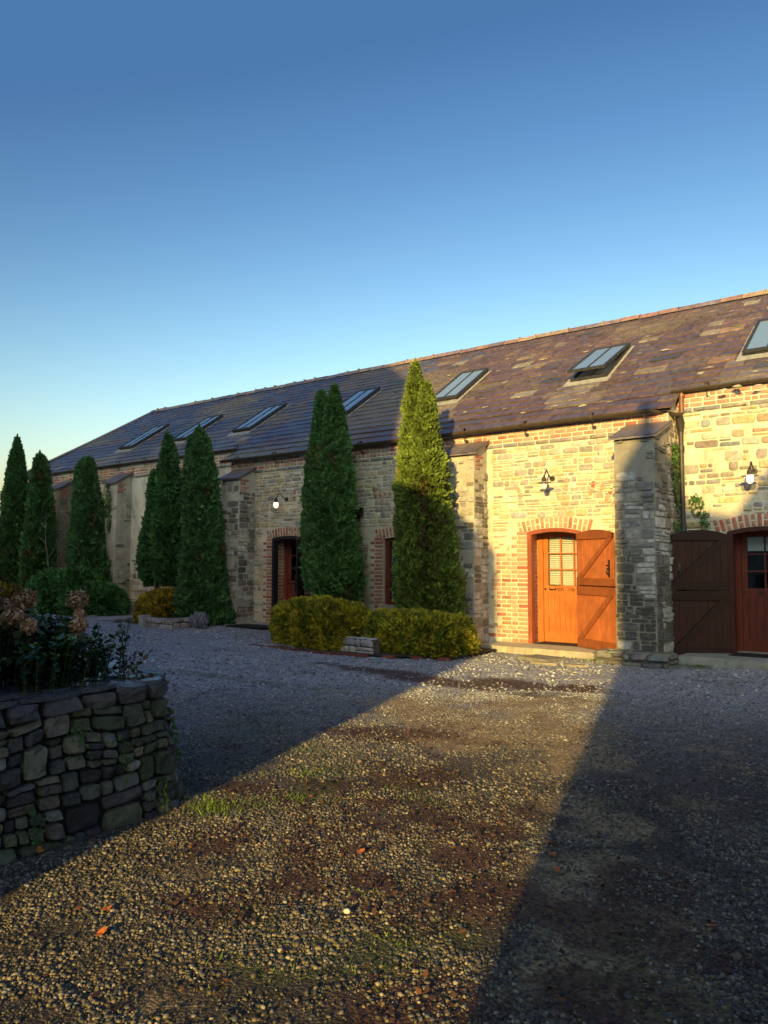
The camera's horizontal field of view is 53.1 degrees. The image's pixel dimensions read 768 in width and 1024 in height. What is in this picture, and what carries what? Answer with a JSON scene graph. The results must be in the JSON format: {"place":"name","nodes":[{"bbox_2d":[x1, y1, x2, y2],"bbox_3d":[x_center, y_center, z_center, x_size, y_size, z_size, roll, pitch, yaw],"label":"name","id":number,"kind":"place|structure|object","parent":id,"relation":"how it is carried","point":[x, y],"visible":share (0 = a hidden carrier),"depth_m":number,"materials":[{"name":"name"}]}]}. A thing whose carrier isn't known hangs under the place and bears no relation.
{"place":"outdoors","nodes":[
{"label":"outdoors","id":0,"kind":"place"},
{"bbox_2d":[0,613,767,1023],"bbox_3d":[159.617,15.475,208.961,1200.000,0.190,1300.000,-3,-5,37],"label":"ground","id":1,"kind":"structure","parent":0,"point":[576,945],"depth_m":4.18,"materials":[{"name":"grey gravel"}]},
{"bbox_2d":[0,581,24,608],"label":"golden bush","id":2,"kind":"object","parent":1,"relation":"on","point":[11,588],"visible":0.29,"depth_m":22.56,"materials":[{"name":"yellow plant"}]},
{"bbox_2d":[0,434,28,583],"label":"columnar conifer","id":3,"kind":"object","parent":1,"relation":"on","point":[13,496],"visible":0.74,"depth_m":25.08,"materials":[{"name":"green plant"}]},
{"bbox_2d":[16,450,58,587],"bbox_3d":[-10.907,0.583,24.269,1.332,5.203,1.267,-3,-5,37],"label":"columnar conifer","id":4,"kind":"object","parent":1,"relation":"on","point":[32,548],"visible":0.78,"depth_m":23.99,"materials":[{"name":"green plant"}]},
{"bbox_2d":[36,846,43,852],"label":"fallen leaf","id":5,"kind":"object","parent":1,"relation":"on","point":[39,849],"visible":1,"depth_m":4.24,"materials":[{"name":"brown plant"}]},
{"bbox_2d":[24,564,131,615],"bbox_3d":[-9.089,2.353,22.634,4.164,1.754,1.979,-2,-4,26],"label":"juniper bush","id":6,"kind":"object","parent":1,"relation":"on","point":[53,587],"visible":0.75,"depth_m":22.01,"materials":[{"name":"green plant"}]},
{"bbox_2d":[63,453,112,582],"bbox_3d":[-8.811,0.639,23.157,1.690,4.943,1.682,2,-4,-31],"label":"columnar conifer","id":7,"kind":"object","parent":1,"relation":"on","point":[87,542],"visible":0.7,"depth_m":22.95,"materials":[{"name":"green plant"}]},
{"bbox_2d":[0,656,183,865],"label":"planter wall","id":8,"kind":"structure","parent":1,"relation":"on","point":[40,766],"depth_m":4.58,"materials":[{"name":"stone"}]},
{"bbox_2d":[0,585,89,685],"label":"hydrangea","id":9,"kind":"object","parent":8,"relation":"on","point":[78,625],"visible":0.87,"depth_m":4.89,"materials":[{"name":"brown plant"}]},
{"bbox_2d":[0,608,132,695],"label":"evergreen shrub","id":10,"kind":"object","parent":8,"relation":"on","point":[55,655],"visible":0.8,"depth_m":4.78,"materials":[{"name":"green plant"}]},
{"bbox_2d":[26,700,181,845],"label":"wall weeds","id":11,"kind":"object","parent":8,"relation":"attached to","point":[81,740],"depth_m":4.75,"materials":[{"name":"green plant"}]},
{"bbox_2d":[87,648,175,685],"bbox_3d":[-1.742,1.057,5.170,0.404,0.270,0.619,-3,-5,37],"label":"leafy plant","id":12,"kind":"object","parent":8,"relation":"on","point":[138,663],"visible":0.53,"depth_m":5.17,"materials":[{"name":"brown plant"}]},
{"bbox_2d":[95,926,106,936],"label":"fallen leaf","id":13,"kind":"object","parent":1,"relation":"on","point":[101,931],"visible":1,"depth_m":3.30,"materials":[{"name":"orange plant"}]},
{"bbox_2d":[102,905,111,910],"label":"fallen leaf","id":14,"kind":"object","parent":1,"relation":"on","point":[106,909],"visible":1,"depth_m":3.52,"materials":[{"name":"orange plant"}]},
{"bbox_2d":[138,615,191,628],"bbox_3d":[-4.559,2.656,18.662,1.204,0.380,2.420,-3,-5,37],"label":"bed edging","id":15,"kind":"object","parent":1,"relation":"on","point":[156,622],"visible":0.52,"depth_m":17.74,"materials":[{"name":"stone"}]},
{"bbox_2d":[189,611,209,628],"bbox_3d":[-4.272,2.557,17.733,0.760,0.591,0.659,-3,-5,37],"label":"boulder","id":16,"kind":"object","parent":1,"relation":"on","point":[199,620],"visible":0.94,"depth_m":17.57,"materials":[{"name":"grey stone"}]},
{"bbox_2d":[226,624,268,627],"bbox_3d":[-3.026,2.644,17.839,1.200,0.017,0.630,-2,-5,32],"label":"doormat","id":17,"kind":"object","parent":1,"relation":"on","point":[251,625],"visible":0.79,"depth_m":17.87,"materials":[{"name":"rubber"}]},
{"bbox_2d":[104,618,495,658],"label":"bed soil","id":18,"kind":"structure","parent":1,"relation":"on","point":[130,620],"depth_m":13.71,"materials":[{"name":"brown soil"}]},
{"bbox_2d":[131,587,176,622],"bbox_3d":[-5.429,2.388,19.170,1.916,1.110,1.450,-3,-5,37],"label":"golden bush","id":19,"kind":"object","parent":18,"relation":"on","point":[157,602],"visible":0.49,"depth_m":18.63,"materials":[{"name":"yellow plant"}]},
{"bbox_2d":[135,430,183,588],"bbox_3d":[-6.061,0.354,20.982,1.705,5.229,1.080,-3,-5,37],"label":"columnar conifer","id":20,"kind":"object","parent":18,"relation":"on","point":[158,549],"visible":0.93,"depth_m":20.63,"materials":[{"name":"green plant"}]},
{"bbox_2d":[172,423,237,625],"bbox_3d":[-4.338,0.286,18.810,1.671,5.069,1.530,-3,-5,37],"label":"columnar conifer","id":21,"kind":"object","parent":18,"relation":"on","point":[202,578],"visible":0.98,"depth_m":18.50,"materials":[{"name":"green plant"}]},
{"bbox_2d":[267,594,371,650],"bbox_3d":[-1.230,2.128,14.901,1.419,1.054,2.534,3,-5,-38],"label":"hedge","id":22,"kind":"object","parent":18,"relation":"on","point":[304,622],"visible":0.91,"depth_m":14.21,"materials":[{"name":"green plant"}]},
{"bbox_2d":[298,381,367,602],"bbox_3d":[-1.119,-0.064,16.601,1.598,5.648,1.419,-3,-5,37],"label":"columnar conifer","id":23,"kind":"object","parent":18,"relation":"on","point":[331,560],"visible":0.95,"depth_m":16.29,"materials":[{"name":"green plant"}]},
{"bbox_2d":[359,607,481,659],"bbox_3d":[0.578,2.155,13.826,2.513,0.900,1.398,-4,-5,45],"label":"hedge","id":24,"kind":"object","parent":18,"relation":"on","point":[425,632],"visible":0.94,"depth_m":13.15,"materials":[{"name":"green plant"}]},
{"bbox_2d":[390,358,469,615],"bbox_3d":[0.850,-0.190,14.740,1.581,5.737,1.603,-3,-5,37],"label":"columnar conifer","id":25,"kind":"object","parent":18,"relation":"on","point":[427,572],"visible":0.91,"depth_m":14.39,"materials":[{"name":"green plant"}]},
{"bbox_2d":[343,908,350,913],"bbox_3d":[-0.169,1.821,3.510,0.036,0.022,0.031,-3,-5,37],"label":"white pebble","id":26,"kind":"object","parent":1,"relation":"on","point":[346,910],"visible":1,"depth_m":3.50,"materials":[{"name":"white stone"}]},
{"bbox_2d":[317,636,379,653],"bbox_3d":[-0.694,2.432,13.890,1.403,0.381,0.248,-3,-5,37],"label":"bed edging","id":27,"kind":"object","parent":1,"relation":"on","point":[362,644],"visible":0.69,"depth_m":13.57,"materials":[{"name":"stone"}]},
{"bbox_2d":[251,644,450,660],"bbox_3d":[-0.874,2.484,13.561,4.328,0.045,0.580,-2,-4,31],"label":"brick edging","id":28,"kind":"object","parent":1,"relation":"on","point":[366,655],"visible":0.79,"depth_m":13.22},
{"bbox_2d":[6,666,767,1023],"bbox_3d":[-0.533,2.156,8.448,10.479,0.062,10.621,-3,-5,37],"label":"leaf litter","id":29,"kind":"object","parent":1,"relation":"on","point":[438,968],"visible":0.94,"depth_m":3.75,"materials":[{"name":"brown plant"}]},
{"bbox_2d":[55,622,737,1008],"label":"grass","id":30,"kind":"structure","parent":1,"relation":"on","point":[209,804],"depth_m":5.07,"materials":[{"name":"green plant"}]},
{"bbox_2d":[27,288,767,670],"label":"stone barn","id":31,"kind":"structure","parent":1,"relation":"on","point":[593,554],"depth_m":14.95,"materials":[{"name":"stone"}]},
{"bbox_2d":[102,484,111,533],"bbox_3d":[-8.366,-0.114,23.206,0.533,1.545,0.105,-3,-5,37],"label":"ivy","id":32,"kind":"object","parent":31,"relation":"attached to","point":[105,501],"visible":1,"depth_m":23.16,"materials":[{"name":"green plant"}]},
{"bbox_2d":[271,493,288,507],"bbox_3d":[-2.514,-0.277,18.493,0.284,0.379,0.520,-3,-5,37],"label":"wall lamp","id":33,"kind":"object","parent":31,"relation":"attached to","point":[275,502],"visible":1,"depth_m":18.36,"materials":[{"name":"glass"}]},
{"bbox_2d":[284,539,298,600],"bbox_3d":[-1.999,1.643,18.951,1.650,2.400,0.286,-3,-5,37],"label":"door","id":34,"kind":"structure","parent":31,"relation":"in","point":[289,544],"depth_m":19.10,"materials":[{"name":"red paint"}]},
{"bbox_2d":[294,538,302,579],"bbox_3d":[-1.969,1.079,17.732,0.096,0.964,1.010,0,-4,2],"label":"door leaf","id":35,"kind":"structure","parent":31,"relation":"in","point":[298,540],"depth_m":17.39,"materials":[{"name":"red paint"}]},
{"bbox_2d":[294,580,303,596],"bbox_3d":[-1.947,2.119,17.674,0.068,1.080,1.035,0,-4,2],"label":"door leaf","id":36,"kind":"structure","parent":31,"relation":"in","point":[298,585],"depth_m":17.54,"materials":[{"name":"black paint"}]},
{"bbox_2d":[356,507,363,522],"bbox_3d":[-0.570,0.073,17.231,0.220,0.346,0.130,-3,-5,37],"label":"junction box","id":37,"kind":"object","parent":31,"relation":"attached to","point":[360,514],"visible":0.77,"depth_m":17.17,"materials":[{"name":"metal"}]},
{"bbox_2d":[378,537,395,608],"bbox_3d":[0.534,1.238,16.563,1.380,1.730,0.410,-3,-5,37],"label":"window","id":38,"kind":"structure","parent":31,"relation":"in","point":[390,560],"depth_m":16.84,"materials":[{"name":"red paint"}]},
{"bbox_2d":[537,470,554,488],"bbox_3d":[3.023,-0.598,14.287,0.284,0.379,0.520,-3,-5,37],"label":"wall lamp","id":39,"kind":"object","parent":31,"relation":"attached to","point":[543,482],"visible":1,"depth_m":14.16,"materials":[{"name":"glass"}]},
{"bbox_2d":[534,641,578,646],"bbox_3d":[3.312,2.469,14.397,0.900,0.016,0.430,-3,-5,37],"label":"doormat","id":40,"kind":"object","parent":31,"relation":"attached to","point":[559,643],"visible":0.79,"depth_m":14.39,"materials":[{"name":"rubber"}]},
{"bbox_2d":[537,532,577,642],"bbox_3d":[3.502,1.344,14.771,1.680,2.360,0.286,-3,-5,37],"label":"door","id":41,"kind":"structure","parent":31,"relation":"in","point":[556,551],"depth_m":14.80,"materials":[{"name":"red paint"}]},
{"bbox_2d":[576,530,615,585],"bbox_3d":[3.706,0.803,13.565,0.096,0.988,1.070,1,-4,-20],"label":"door leaf","id":42,"kind":"structure","parent":31,"relation":"in","point":[596,548],"depth_m":13.51,"materials":[{"name":"red paint"}]},
{"bbox_2d":[577,586,616,649],"bbox_3d":[3.723,1.863,13.500,0.061,1.096,1.070,1,-4,-20],"label":"door leaf","id":43,"kind":"structure","parent":31,"relation":"in","point":[597,605],"depth_m":13.45,"materials":[{"name":"red paint"}]},
{"bbox_2d":[671,441,680,511],"bbox_3d":[5.069,-0.622,13.313,0.099,1.246,0.436,-3,-5,37],"label":"ivy","id":44,"kind":"object","parent":31,"relation":"attached to","point":[675,457],"visible":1,"depth_m":13.29,"materials":[{"name":"green plant"}]},
{"bbox_2d":[673,493,710,532],"bbox_3d":[5.248,0.214,13.264,0.664,1.095,0.319,0,-4,-5],"label":"ivy","id":45,"kind":"object","parent":31,"relation":"attached to","point":[703,520],"visible":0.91,"depth_m":13.26,"materials":[{"name":"green plant"}]},
{"bbox_2d":[670,530,729,589],"bbox_3d":[5.328,0.806,12.976,0.940,1.011,0.097,0,-4,5],"label":"door leaf","id":46,"kind":"structure","parent":31,"relation":"in","point":[700,561],"depth_m":12.98,"materials":[{"name":"red paint"}]},
{"bbox_2d":[672,591,731,654],"bbox_3d":[5.330,1.887,12.922,0.940,1.113,0.061,0,-4,5],"label":"door leaf","id":47,"kind":"structure","parent":31,"relation":"in","point":[701,624],"depth_m":12.91,"materials":[{"name":"red paint"}]},
{"bbox_2d":[729,652,767,657],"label":"doormat","id":48,"kind":"object","parent":31,"relation":"on","point":[750,655],"visible":1,"depth_m":12.45,"materials":[{"name":"rubber"}]},
{"bbox_2d":[740,461,758,482],"bbox_3d":[6.030,-0.648,12.624,0.284,0.379,0.520,-3,-5,37],"label":"wall lamp","id":49,"kind":"object","parent":31,"relation":"attached to","point":[751,474],"visible":1,"depth_m":12.50,"materials":[{"name":"glass"}]},
{"bbox_2d":[734,531,767,651],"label":"door","id":50,"kind":"structure","parent":31,"relation":"in","point":[751,548],"depth_m":13.19,"materials":[{"name":"red paint"}]},
{"bbox_2d":[517,654,566,661],"bbox_3d":[2.656,2.465,12.964,0.500,0.047,0.650,3,-5,-38],"label":"stone slab","id":51,"kind":"object","parent":1,"relation":"on","point":[539,657],"visible":0.96,"depth_m":12.88,"materials":[{"name":"beige stone"}]},
{"bbox_2d":[529,661,556,665],"bbox_3d":[2.548,2.428,12.312,0.497,0.052,0.151,-3,-5,37],"label":"kerb stone","id":52,"kind":"object","parent":1,"relation":"on","point":[543,663],"visible":0.79,"depth_m":12.25,"materials":[{"name":"beige stone"}]},
{"bbox_2d":[553,866,560,871],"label":"fallen leaf","id":53,"kind":"object","parent":1,"relation":"on","point":[556,869],"visible":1,"depth_m":3.99,"materials":[{"name":"brown plant"}]},
{"bbox_2d":[563,663,587,667],"bbox_3d":[2.994,2.410,12.043,0.411,0.052,0.205,-3,-5,37],"label":"kerb stone","id":54,"kind":"object","parent":1,"relation":"on","point":[575,665],"visible":0.88,"depth_m":12.01,"materials":[{"name":"beige stone"}]},
{"bbox_2d":[0,0,767,505],"label":"sky","id":55,"kind":"structure","parent":0,"point":[200,200],"materials":[{"name":"blue"}]}
]}

